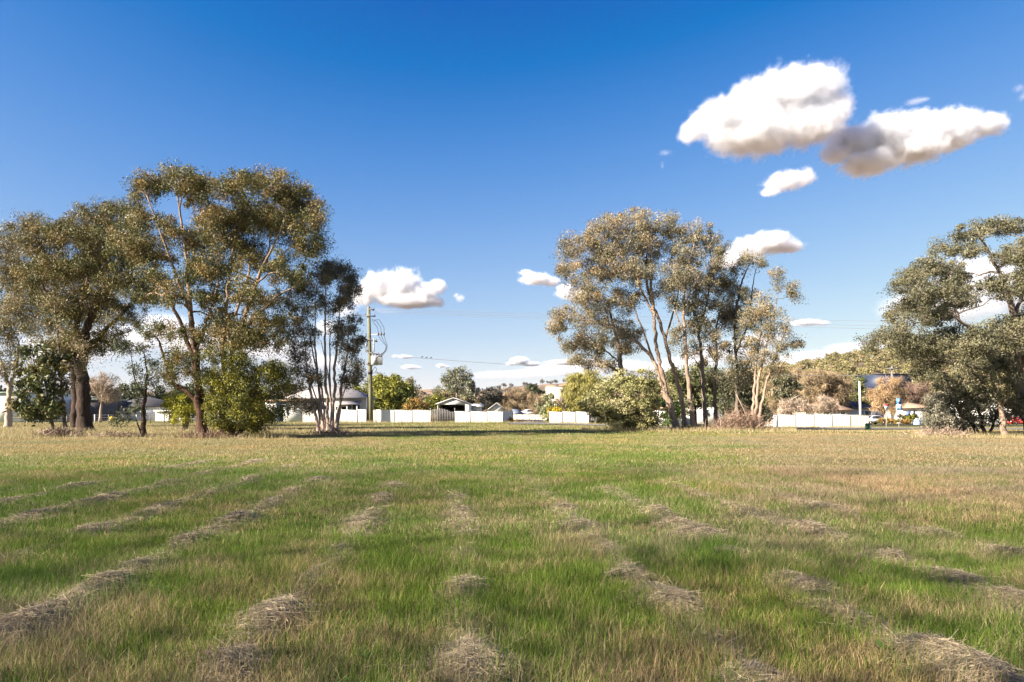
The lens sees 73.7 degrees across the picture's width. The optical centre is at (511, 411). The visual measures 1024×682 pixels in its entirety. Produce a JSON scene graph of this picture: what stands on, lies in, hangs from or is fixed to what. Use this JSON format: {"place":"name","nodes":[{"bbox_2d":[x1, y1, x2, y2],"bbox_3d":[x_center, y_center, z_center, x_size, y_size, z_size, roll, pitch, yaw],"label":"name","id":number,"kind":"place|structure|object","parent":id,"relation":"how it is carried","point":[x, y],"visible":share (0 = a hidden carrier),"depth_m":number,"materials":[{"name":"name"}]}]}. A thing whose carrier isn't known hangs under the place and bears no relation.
{"place":"outdoors","nodes":[
{"label":"outdoors","id":0,"kind":"place"},
{"bbox_2d":[0,355,1023,681],"bbox_3d":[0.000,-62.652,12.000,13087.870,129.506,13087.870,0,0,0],"label":"ground","id":1,"kind":"structure","parent":0,"point":[502,449],"depth_m":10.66,"materials":[{"name":"green plant"}]},
{"bbox_2d":[0,270,41,426],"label":"gum tree","id":2,"kind":"object","parent":1,"relation":"on","point":[4,367],"visible":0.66,"depth_m":67.71,"materials":[{"name":"green plant"}]},
{"bbox_2d":[0,392,71,421],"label":"white shed","id":3,"kind":"structure","parent":1,"relation":"on","point":[3,395],"depth_m":100.06,"materials":[{"name":"clear metal"}]},
{"bbox_2d":[2,341,73,429],"bbox_3d":[-29.524,-1.299,42.777,4.274,6.100,2.982,0,0,0],"label":"shrub","id":4,"kind":"object","parent":1,"relation":"on","point":[47,407],"visible":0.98,"depth_m":42.37,"materials":[{"name":"green plant"}]},
{"bbox_2d":[0,208,107,427],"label":"gum tree","id":5,"kind":"object","parent":1,"relation":"on","point":[6,277],"visible":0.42,"depth_m":65.13,"materials":[{"name":"green plant"}]},
{"bbox_2d":[15,288,98,427],"bbox_3d":[-29.101,-3.053,43.693,5.527,9.589,3.170,0,0,0],"label":"sapling","id":6,"kind":"object","parent":1,"relation":"on","point":[59,322],"visible":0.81,"depth_m":43.49,"materials":[{"name":"green plant"}]},
{"bbox_2d":[20,423,95,437],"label":"dead weeds","id":7,"kind":"object","parent":1,"relation":"on","point":[58,431],"visible":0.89,"depth_m":42.01,"materials":[{"name":"beige plant"}]},
{"bbox_2d":[4,194,158,431],"bbox_3d":[-33.830,-7.814,53.952,12.333,19.122,9.187,0,0,0],"label":"gum tree","id":8,"kind":"object","parent":1,"relation":"on","point":[86,261],"visible":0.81,"depth_m":53.00,"materials":[{"name":"green plant"}]},
{"bbox_2d":[13,415,194,422],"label":"wire fence","id":9,"kind":"object","parent":1,"relation":"on","point":[94,417],"visible":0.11,"depth_m":91.99,"materials":[{"name":"metal"}]},
{"bbox_2d":[89,370,124,421],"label":"bare tree","id":10,"kind":"object","parent":1,"relation":"on","point":[108,393],"visible":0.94,"depth_m":97.34,"materials":[{"name":"white plant"}]},
{"bbox_2d":[0,458,218,504],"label":"hay windrow","id":11,"kind":"object","parent":1,"relation":"on","point":[79,483],"visible":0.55,"depth_m":14.33,"materials":[{"name":"plant"}]},
{"bbox_2d":[91,399,128,420],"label":"dark shed","id":12,"kind":"structure","parent":1,"relation":"on","point":[108,409],"depth_m":113.78,"materials":[{"name":"grey metal"}]},
{"bbox_2d":[73,428,167,437],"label":"dead weeds","id":13,"kind":"object","parent":1,"relation":"on","point":[116,433],"visible":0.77,"depth_m":41.67,"materials":[{"name":"beige plant"}]},
{"bbox_2d":[115,382,147,399],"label":"pine tree","id":14,"kind":"object","parent":1,"relation":"on","point":[125,396],"visible":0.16,"depth_m":148.48,"materials":[{"name":"green plant"}]},
{"bbox_2d":[0,457,268,528],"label":"hay windrow","id":15,"kind":"object","parent":1,"relation":"on","point":[39,510],"visible":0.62,"depth_m":11.99,"materials":[{"name":"plant"}]},
{"bbox_2d":[119,397,169,419],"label":"dark roofed house","id":16,"kind":"structure","parent":1,"relation":"on","point":[152,404],"depth_m":118.00,"materials":[{"name":"grey"}]},
{"bbox_2d":[106,334,184,436],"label":"tree","id":17,"kind":"object","parent":1,"relation":"on","point":[143,392],"visible":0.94,"depth_m":41.59,"materials":[{"name":"green plant"}]},
{"bbox_2d":[0,460,307,567],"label":"hay windrow","id":18,"kind":"object","parent":1,"relation":"on","point":[92,525],"visible":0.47,"depth_m":10.15,"materials":[{"name":"plant"}]},
{"bbox_2d":[0,383,308,406],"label":"woodland","id":19,"kind":"object","parent":1,"relation":"on","point":[67,392],"depth_m":230.10,"materials":[{"name":"green plant"}]},
{"bbox_2d":[147,385,173,400],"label":"pine tree","id":20,"kind":"object","parent":1,"relation":"on","point":[161,393],"visible":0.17,"depth_m":151.90,"materials":[{"name":"green plant"}]},
{"bbox_2d":[0,476,331,654],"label":"hay windrow","id":21,"kind":"object","parent":1,"relation":"on","point":[229,517],"visible":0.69,"depth_m":6.13,"materials":[{"name":"plant"}]},
{"bbox_2d":[157,383,208,429],"bbox_3d":[-27.308,-0.392,56.894,4.809,4.272,3.692,0,0,0],"label":"round shrub","id":22,"kind":"object","parent":1,"relation":"on","point":[183,408],"visible":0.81,"depth_m":56.49,"materials":[{"name":"green plant"}]},
{"bbox_2d":[153,410,216,420],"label":"long white building","id":23,"kind":"structure","parent":1,"relation":"on","point":[157,415],"depth_m":112.00,"materials":[{"name":"metal"}]},
{"bbox_2d":[170,380,208,400],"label":"pine tree","id":24,"kind":"object","parent":1,"relation":"on","point":[188,387],"visible":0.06,"depth_m":155.40,"materials":[{"name":"green plant"}]},
{"bbox_2d":[167,427,250,438],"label":"fallen twigs","id":25,"kind":"object","parent":1,"relation":"on","point":[212,434],"visible":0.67,"depth_m":40.36,"materials":[{"name":"brown wood"}]},
{"bbox_2d":[99,158,341,432],"bbox_3d":[-17.896,-7.120,42.658,17.026,17.779,10.164,0,0,27],"label":"gum tree","id":26,"kind":"object","parent":1,"relation":"on","point":[139,248],"visible":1,"depth_m":40.93,"materials":[{"name":"green plant"}]},
{"bbox_2d":[186,343,300,436],"bbox_3d":[-16.202,-1.008,40.871,6.753,6.272,4.944,0,0,24],"label":"tea tree shrub","id":27,"kind":"object","parent":1,"relation":"on","point":[249,382],"visible":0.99,"depth_m":40.20,"materials":[{"name":"green plant"}]},
{"bbox_2d":[170,479,408,681],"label":"hay windrow","id":28,"kind":"object","parent":1,"relation":"on","point":[286,605],"visible":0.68,"depth_m":5.17,"materials":[{"name":"plant"}]},
{"bbox_2d":[265,400,317,421],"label":"white extension","id":29,"kind":"object","parent":1,"relation":"on","point":[294,417],"visible":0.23,"depth_m":103.00,"materials":[{"name":"clear"}]},
{"bbox_2d":[274,256,373,431],"bbox_3d":[-13.057,-4.672,47.350,7.046,12.869,5.458,0,0,0],"label":"multi stem gum","id":30,"kind":"object","parent":1,"relation":"on","point":[328,271],"visible":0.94,"depth_m":46.81,"materials":[{"name":"green plant"}]},
{"bbox_2d":[295,425,357,434],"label":"fallen twigs","id":31,"kind":"object","parent":1,"relation":"on","point":[332,432],"visible":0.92,"depth_m":46.02,"materials":[{"name":"brown wood"}]},
{"bbox_2d":[3,376,653,395],"bbox_3d":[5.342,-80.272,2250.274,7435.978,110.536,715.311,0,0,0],"label":"ridge woodland","id":32,"kind":"object","parent":1,"relation":"on","point":[523,383],"visible":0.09,"depth_m":2363.02,"materials":[{"name":"green plant"}]},
{"bbox_2d":[287,385,376,409],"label":"cream house","id":33,"kind":"structure","parent":1,"relation":"on","point":[354,400],"depth_m":106.00,"materials":[{"name":"white"}]},
{"bbox_2d":[352,380,367,393],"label":"leafy tree","id":34,"kind":"object","parent":1,"relation":"on","point":[362,390],"visible":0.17,"depth_m":126.81,"materials":[{"name":"green plant"}]},
{"bbox_2d":[302,409,429,421],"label":"panel fence","id":35,"kind":"object","parent":1,"relation":"on","point":[391,415],"visible":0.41,"depth_m":97.00,"materials":[{"name":"metal"}]},
{"bbox_2d":[362,307,387,421],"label":"power pole","id":36,"kind":"object","parent":1,"relation":"on","point":[375,360],"visible":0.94,"depth_m":95.72,"materials":[{"name":"brown wood"}]},
{"bbox_2d":[379,354,874,375],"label":"power line","id":37,"kind":"object","parent":36,"relation":"attached to","point":[601,369],"visible":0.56,"depth_m":103.62,"materials":[{"name":"metal"}]},
{"bbox_2d":[392,309,974,322],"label":"power line","id":38,"kind":"object","parent":36,"relation":"attached to","point":[646,316],"visible":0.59,"depth_m":98.37,"materials":[{"name":"metal"}]},
{"bbox_2d":[365,372,418,409],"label":"leafy tree","id":39,"kind":"object","parent":1,"relation":"on","point":[392,392],"visible":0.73,"depth_m":119.74,"materials":[{"name":"green plant"}]},
{"bbox_2d":[402,376,422,398],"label":"leafy tree","id":40,"kind":"object","parent":1,"relation":"on","point":[419,387],"visible":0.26,"depth_m":139.27,"materials":[{"name":"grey plant"}]},
{"bbox_2d":[400,397,429,409],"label":"hedge shrub","id":41,"kind":"object","parent":1,"relation":"on","point":[415,403],"visible":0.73,"depth_m":111.06,"materials":[{"name":"orange plant"}]},
{"bbox_2d":[424,391,445,420],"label":"tree","id":42,"kind":"object","parent":1,"relation":"on","point":[433,400],"visible":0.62,"depth_m":115.20,"materials":[{"name":"plant"}]},
{"bbox_2d":[430,408,454,421],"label":"picket gate","id":43,"kind":"structure","parent":1,"relation":"on","point":[439,412],"depth_m":96.49,"materials":[{"name":"white wood"}]},
{"bbox_2d":[436,398,472,420],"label":"open shed","id":44,"kind":"structure","parent":1,"relation":"on","point":[450,404],"depth_m":117.00,"materials":[{"name":"metal"}]},
{"bbox_2d":[430,365,480,399],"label":"gum tree","id":45,"kind":"object","parent":1,"relation":"on","point":[450,379],"visible":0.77,"depth_m":149.31,"materials":[{"name":"green plant"}]},
{"bbox_2d":[436,390,480,404],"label":"bushy tree","id":46,"kind":"object","parent":1,"relation":"on","point":[447,394],"visible":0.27,"depth_m":133.22,"materials":[{"name":"green plant"}]},
{"bbox_2d":[361,388,565,409],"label":"valley woodland","id":47,"kind":"object","parent":1,"relation":"on","point":[422,396],"visible":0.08,"depth_m":283.01,"materials":[{"name":"green plant"}]},
{"bbox_2d":[471,404,483,410],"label":"white shed","id":48,"kind":"structure","parent":1,"relation":"on","point":[476,407],"depth_m":120.00,"materials":[{"name":"metal"}]},
{"bbox_2d":[454,411,503,422],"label":"panel fence","id":49,"kind":"object","parent":1,"relation":"on","point":[471,416],"visible":0.73,"depth_m":95.00,"materials":[{"name":"metal"}]},
{"bbox_2d":[366,485,604,681],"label":"hay windrow","id":50,"kind":"object","parent":1,"relation":"on","point":[470,655],"visible":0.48,"depth_m":4.44,"materials":[{"name":"plant"}]},
{"bbox_2d":[477,386,505,410],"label":"bushy tree","id":51,"kind":"object","parent":1,"relation":"on","point":[487,399],"visible":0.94,"depth_m":148.89,"materials":[{"name":"green plant"}]},
{"bbox_2d":[486,403,507,410],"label":"pale roofed house","id":52,"kind":"structure","parent":1,"relation":"on","point":[496,407],"depth_m":135.00,"materials":[{"name":"metal"}]},
{"bbox_2d":[498,387,537,410],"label":"bare tree","id":53,"kind":"object","parent":1,"relation":"on","point":[520,399],"visible":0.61,"depth_m":148.61,"materials":[{"name":"brown plant"}]},
{"bbox_2d":[512,418,545,422],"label":"lane","id":54,"kind":"structure","parent":1,"relation":"on","point":[530,420],"depth_m":103.45,"materials":[{"name":"concrete"}]},
{"bbox_2d":[513,414,545,419],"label":"panel fence","id":55,"kind":"object","parent":1,"relation":"on","point":[523,416],"visible":0.52,"depth_m":130.29,"materials":[{"name":"metal"}]},
{"bbox_2d":[523,383,545,396],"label":"evergreen tree","id":56,"kind":"object","parent":1,"relation":"on","point":[534,388],"visible":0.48,"depth_m":189.08,"materials":[{"name":"green plant"}]},
{"bbox_2d":[528,393,553,417],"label":"bare tree","id":57,"kind":"object","parent":1,"relation":"on","point":[539,401],"visible":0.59,"depth_m":140.81,"materials":[{"name":"brown plant"}]},
{"bbox_2d":[533,392,563,420],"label":"tree","id":58,"kind":"object","parent":1,"relation":"on","point":[542,409],"visible":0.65,"depth_m":114.78,"materials":[{"name":"green plant"}]},
{"bbox_2d":[545,406,562,417],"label":"yellow bush","id":59,"kind":"object","parent":1,"relation":"on","point":[556,409],"visible":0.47,"depth_m":103.55,"materials":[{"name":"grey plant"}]},
{"bbox_2d":[545,386,567,408],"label":"hill building","id":60,"kind":"structure","parent":1,"relation":"on","point":[554,390],"depth_m":330.00,"materials":[{"name":"white"}]},
{"bbox_2d":[548,412,588,422],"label":"panel fence","id":61,"kind":"object","parent":1,"relation":"on","point":[572,417],"visible":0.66,"depth_m":96.00,"materials":[{"name":"metal"}]},
{"bbox_2d":[559,369,608,411],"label":"willow tree","id":62,"kind":"object","parent":1,"relation":"on","point":[577,386],"visible":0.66,"depth_m":116.85,"materials":[{"name":"green plant"}]},
{"bbox_2d":[556,307,648,402],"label":"gum tree","id":63,"kind":"object","parent":1,"relation":"on","point":[571,346],"visible":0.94,"depth_m":61.61,"materials":[{"name":"green plant"}]},
{"bbox_2d":[540,205,679,427],"bbox_3d":[8.651,-8.382,59.903,12.422,20.520,8.257,0,0,0],"label":"gum tree","id":64,"kind":"object","parent":1,"relation":"on","point":[607,257],"visible":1,"depth_m":59.35,"materials":[{"name":"green plant"}]},
{"bbox_2d":[574,366,667,429],"bbox_3d":[9.114,-0.855,56.859,8.179,5.860,6.080,0,0,0],"label":"shrub","id":65,"kind":"object","parent":1,"relation":"on","point":[634,412],"visible":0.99,"depth_m":55.98,"materials":[{"name":"green plant"}]},
{"bbox_2d":[632,209,693,425],"bbox_3d":[13.245,-8.014,60.734,6.333,19.675,4.774,0,0,21],"label":"gum tree","id":66,"kind":"object","parent":1,"relation":"on","point":[672,230],"visible":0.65,"depth_m":60.40,"materials":[{"name":"green plant"}]},
{"bbox_2d":[521,476,805,681],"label":"hay windrow","id":67,"kind":"object","parent":1,"relation":"on","point":[682,594],"visible":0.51,"depth_m":5.53,"materials":[{"name":"plant"}]},
{"bbox_2d":[657,392,680,426],"bbox_3d":[14.555,0.025,62.944,2.484,3.628,2.518,0,0,42],"label":"shrub","id":68,"kind":"object","parent":1,"relation":"on","point":[676,405],"visible":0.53,"depth_m":62.78,"materials":[{"name":"green plant"}]},
{"bbox_2d":[653,216,733,429],"bbox_3d":[15.857,-7.607,58.845,7.429,18.831,5.714,0,0,0],"label":"gum tree","id":69,"kind":"object","parent":1,"relation":"on","point":[695,239],"visible":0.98,"depth_m":58.82,"materials":[{"name":"green plant"}]},
{"bbox_2d":[664,361,730,424],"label":"leafy tree","id":70,"kind":"object","parent":1,"relation":"on","point":[695,379],"visible":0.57,"depth_m":91.23,"materials":[{"name":"green plant"}]},
{"bbox_2d":[676,396,731,423],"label":"white house","id":71,"kind":"structure","parent":1,"relation":"on","point":[710,412],"depth_m":112.00,"materials":[{"name":"metal"}]},
{"bbox_2d":[679,258,738,426],"bbox_3d":[17.153,-6.103,59.645,5.380,15.841,3.671,0,0,-25],"label":"gum tree","id":72,"kind":"object","parent":1,"relation":"on","point":[716,303],"visible":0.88,"depth_m":59.61,"materials":[{"name":"green plant"}]},
{"bbox_2d":[695,275,746,424],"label":"gum tree","id":73,"kind":"object","parent":1,"relation":"on","point":[714,372],"visible":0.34,"depth_m":62.55,"materials":[{"name":"green plant"}]},
{"bbox_2d":[711,247,771,416],"bbox_3d":[20.301,-6.327,60.501,5.535,16.325,4.490,0,0,0],"label":"gum tree","id":74,"kind":"object","parent":1,"relation":"on","point":[736,328],"visible":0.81,"depth_m":60.24,"materials":[{"name":"green plant"}]},
{"bbox_2d":[697,401,786,430],"bbox_3d":[18.802,0.418,56.959,7.978,2.619,5.081,0,0,9],"label":"brush pile","id":75,"kind":"object","parent":1,"relation":"on","point":[742,420],"visible":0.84,"depth_m":56.37,"materials":[{"name":"beige plant"}]},
{"bbox_2d":[713,355,780,424],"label":"leafy tree","id":76,"kind":"object","parent":1,"relation":"on","point":[745,397],"visible":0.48,"depth_m":77.38,"materials":[{"name":"green plant"}]},
{"bbox_2d":[734,264,808,423],"bbox_3d":[21.881,-5.273,57.362,6.643,14.168,3.967,0,0,0],"label":"multi stem gum","id":77,"kind":"object","parent":1,"relation":"on","point":[764,310],"visible":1,"depth_m":57.45,"materials":[{"name":"green plant"}]},
{"bbox_2d":[539,423,1022,428],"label":"kerb","id":78,"kind":"structure","parent":1,"relation":"on","point":[777,427],"depth_m":82.27,"materials":[{"name":"concrete"}]},
{"bbox_2d":[761,361,807,414],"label":"bare tree","id":79,"kind":"object","parent":1,"relation":"on","point":[773,403],"visible":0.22,"depth_m":125.27,"materials":[{"name":"grey plant"}]},
{"bbox_2d":[768,372,804,405],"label":"bushy tree","id":80,"kind":"object","parent":1,"relation":"on","point":[787,384],"visible":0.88,"depth_m":110.88,"materials":[{"name":"green plant"}]},
{"bbox_2d":[776,394,809,414],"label":"bare tree","id":81,"kind":"object","parent":1,"relation":"on","point":[785,407],"visible":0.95,"depth_m":99.79,"materials":[{"name":"beige plant"}]},
{"bbox_2d":[593,484,1023,681],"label":"hay windrow","id":82,"kind":"object","parent":1,"relation":"on","point":[982,659],"visible":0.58,"depth_m":4.56,"materials":[{"name":"plant"}]},
{"bbox_2d":[763,414,868,426],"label":"panel fence","id":83,"kind":"object","parent":1,"relation":"on","point":[822,420],"visible":0.65,"depth_m":88.00,"materials":[{"name":"metal"}]},
{"bbox_2d":[803,393,840,421],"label":"bare tree","id":84,"kind":"object","parent":1,"relation":"on","point":[824,405],"visible":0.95,"depth_m":99.12,"materials":[{"name":"beige plant"}]},
{"bbox_2d":[793,398,854,423],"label":"tan roofed house","id":85,"kind":"structure","parent":1,"relation":"on","point":[844,410],"depth_m":112.10,"materials":[{"name":"brick"}]},
{"bbox_2d":[794,365,855,406],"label":"bushy tree","id":86,"kind":"object","parent":1,"relation":"on","point":[836,387],"visible":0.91,"depth_m":116.09,"materials":[{"name":"brown plant"}]},
{"bbox_2d":[640,344,1014,408],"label":"hillside woodland","id":87,"kind":"object","parent":1,"relation":"on","point":[838,361],"visible":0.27,"depth_m":479.90,"materials":[{"name":"green plant"}]},
{"bbox_2d":[654,478,1023,616],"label":"hay windrow","id":88,"kind":"object","parent":1,"relation":"on","point":[812,524],"visible":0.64,"depth_m":7.14,"materials":[{"name":"plant"}]},
{"bbox_2d":[842,401,874,414],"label":"grey roofed house","id":89,"kind":"structure","parent":1,"relation":"on","point":[866,409],"depth_m":118.00,"materials":[{"name":"clear"}]},
{"bbox_2d":[858,381,861,414],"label":"concrete post","id":90,"kind":"object","parent":1,"relation":"on","point":[860,405],"visible":0.75,"depth_m":94.89,"materials":[{"name":"white concrete"}]},
{"bbox_2d":[849,376,873,405],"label":"evergreen tree","id":91,"kind":"object","parent":1,"relation":"on","point":[861,379],"visible":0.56,"depth_m":127.49,"materials":[{"name":"green plant"}]},
{"bbox_2d":[724,481,1023,559],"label":"hay windrow","id":92,"kind":"object","parent":1,"relation":"on","point":[822,503],"visible":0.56,"depth_m":9.03,"materials":[{"name":"plant"}]},
{"bbox_2d":[869,415,884,424],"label":"parked car","id":93,"kind":"object","parent":1,"relation":"on","point":[873,419],"visible":0.5,"depth_m":107.10,"materials":[{"name":"white paint"}]},
{"bbox_2d":[855,374,910,394],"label":"navy building","id":94,"kind":"structure","parent":1,"relation":"on","point":[870,384],"depth_m":230.00,"materials":[{"name":"blue metal"}]},
{"bbox_2d":[865,373,910,423],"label":"bare tree","id":95,"kind":"object","parent":1,"relation":"on","point":[884,393],"visible":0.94,"depth_m":107.19,"materials":[{"name":"brown plant"}]},
{"bbox_2d":[877,418,913,424],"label":"hedge shrub","id":96,"kind":"object","parent":1,"relation":"on","point":[902,421],"visible":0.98,"depth_m":105.42,"materials":[{"name":"yellow plant"}]},
{"bbox_2d":[875,402,927,423],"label":"pale house","id":97,"kind":"structure","parent":1,"relation":"on","point":[910,408],"depth_m":116.00,"materials":[{"name":"white"}]},
{"bbox_2d":[901,380,931,404],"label":"bare tree","id":98,"kind":"object","parent":1,"relation":"on","point":[915,395],"visible":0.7,"depth_m":124.86,"materials":[{"name":"brown plant"}]},
{"bbox_2d":[851,213,1023,429],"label":"gum tree","id":99,"kind":"object","parent":1,"relation":"on","point":[1008,332],"visible":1,"depth_m":41.56,"materials":[{"name":"green plant"}]},
{"bbox_2d":[901,423,990,436],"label":"dead weeds","id":100,"kind":"object","parent":1,"relation":"on","point":[949,431],"visible":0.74,"depth_m":43.50,"materials":[{"name":"beige plant"}]},
{"bbox_2d":[916,368,1021,434],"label":"bushy tree","id":101,"kind":"object","parent":1,"relation":"on","point":[939,403],"visible":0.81,"depth_m":44.36,"materials":[{"name":"green plant"}]},
{"bbox_2d":[946,349,1023,435],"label":"tree","id":102,"kind":"object","parent":1,"relation":"on","point":[975,378],"visible":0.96,"depth_m":42.43,"materials":[{"name":"green plant"}]},
{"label":"power pole","id":103,"kind":"object","parent":1,"relation":"on","visible":0},
{"bbox_2d":[384,312,904,329],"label":"power line","id":104,"kind":"object","parent":103,"relation":"attached to","point":[600,320],"visible":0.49,"depth_m":98.24,"materials":[{"name":"metal"}]},
{"bbox_2d":[392,311,965,327],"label":"power line","id":105,"kind":"object","parent":103,"relation":"attached to","point":[631,319],"visible":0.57,"depth_m":97.99,"materials":[{"name":"metal"}]},
{"bbox_2d":[0,0,1023,390],"label":"sky","id":106,"kind":"structure","parent":0,"point":[451,144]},
{"bbox_2d":[510,423,920,428],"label":"road","id":107,"kind":"structure","parent":0,"point":[781,428],"depth_m":80.72,"materials":[{"name":"grey asphalt"}]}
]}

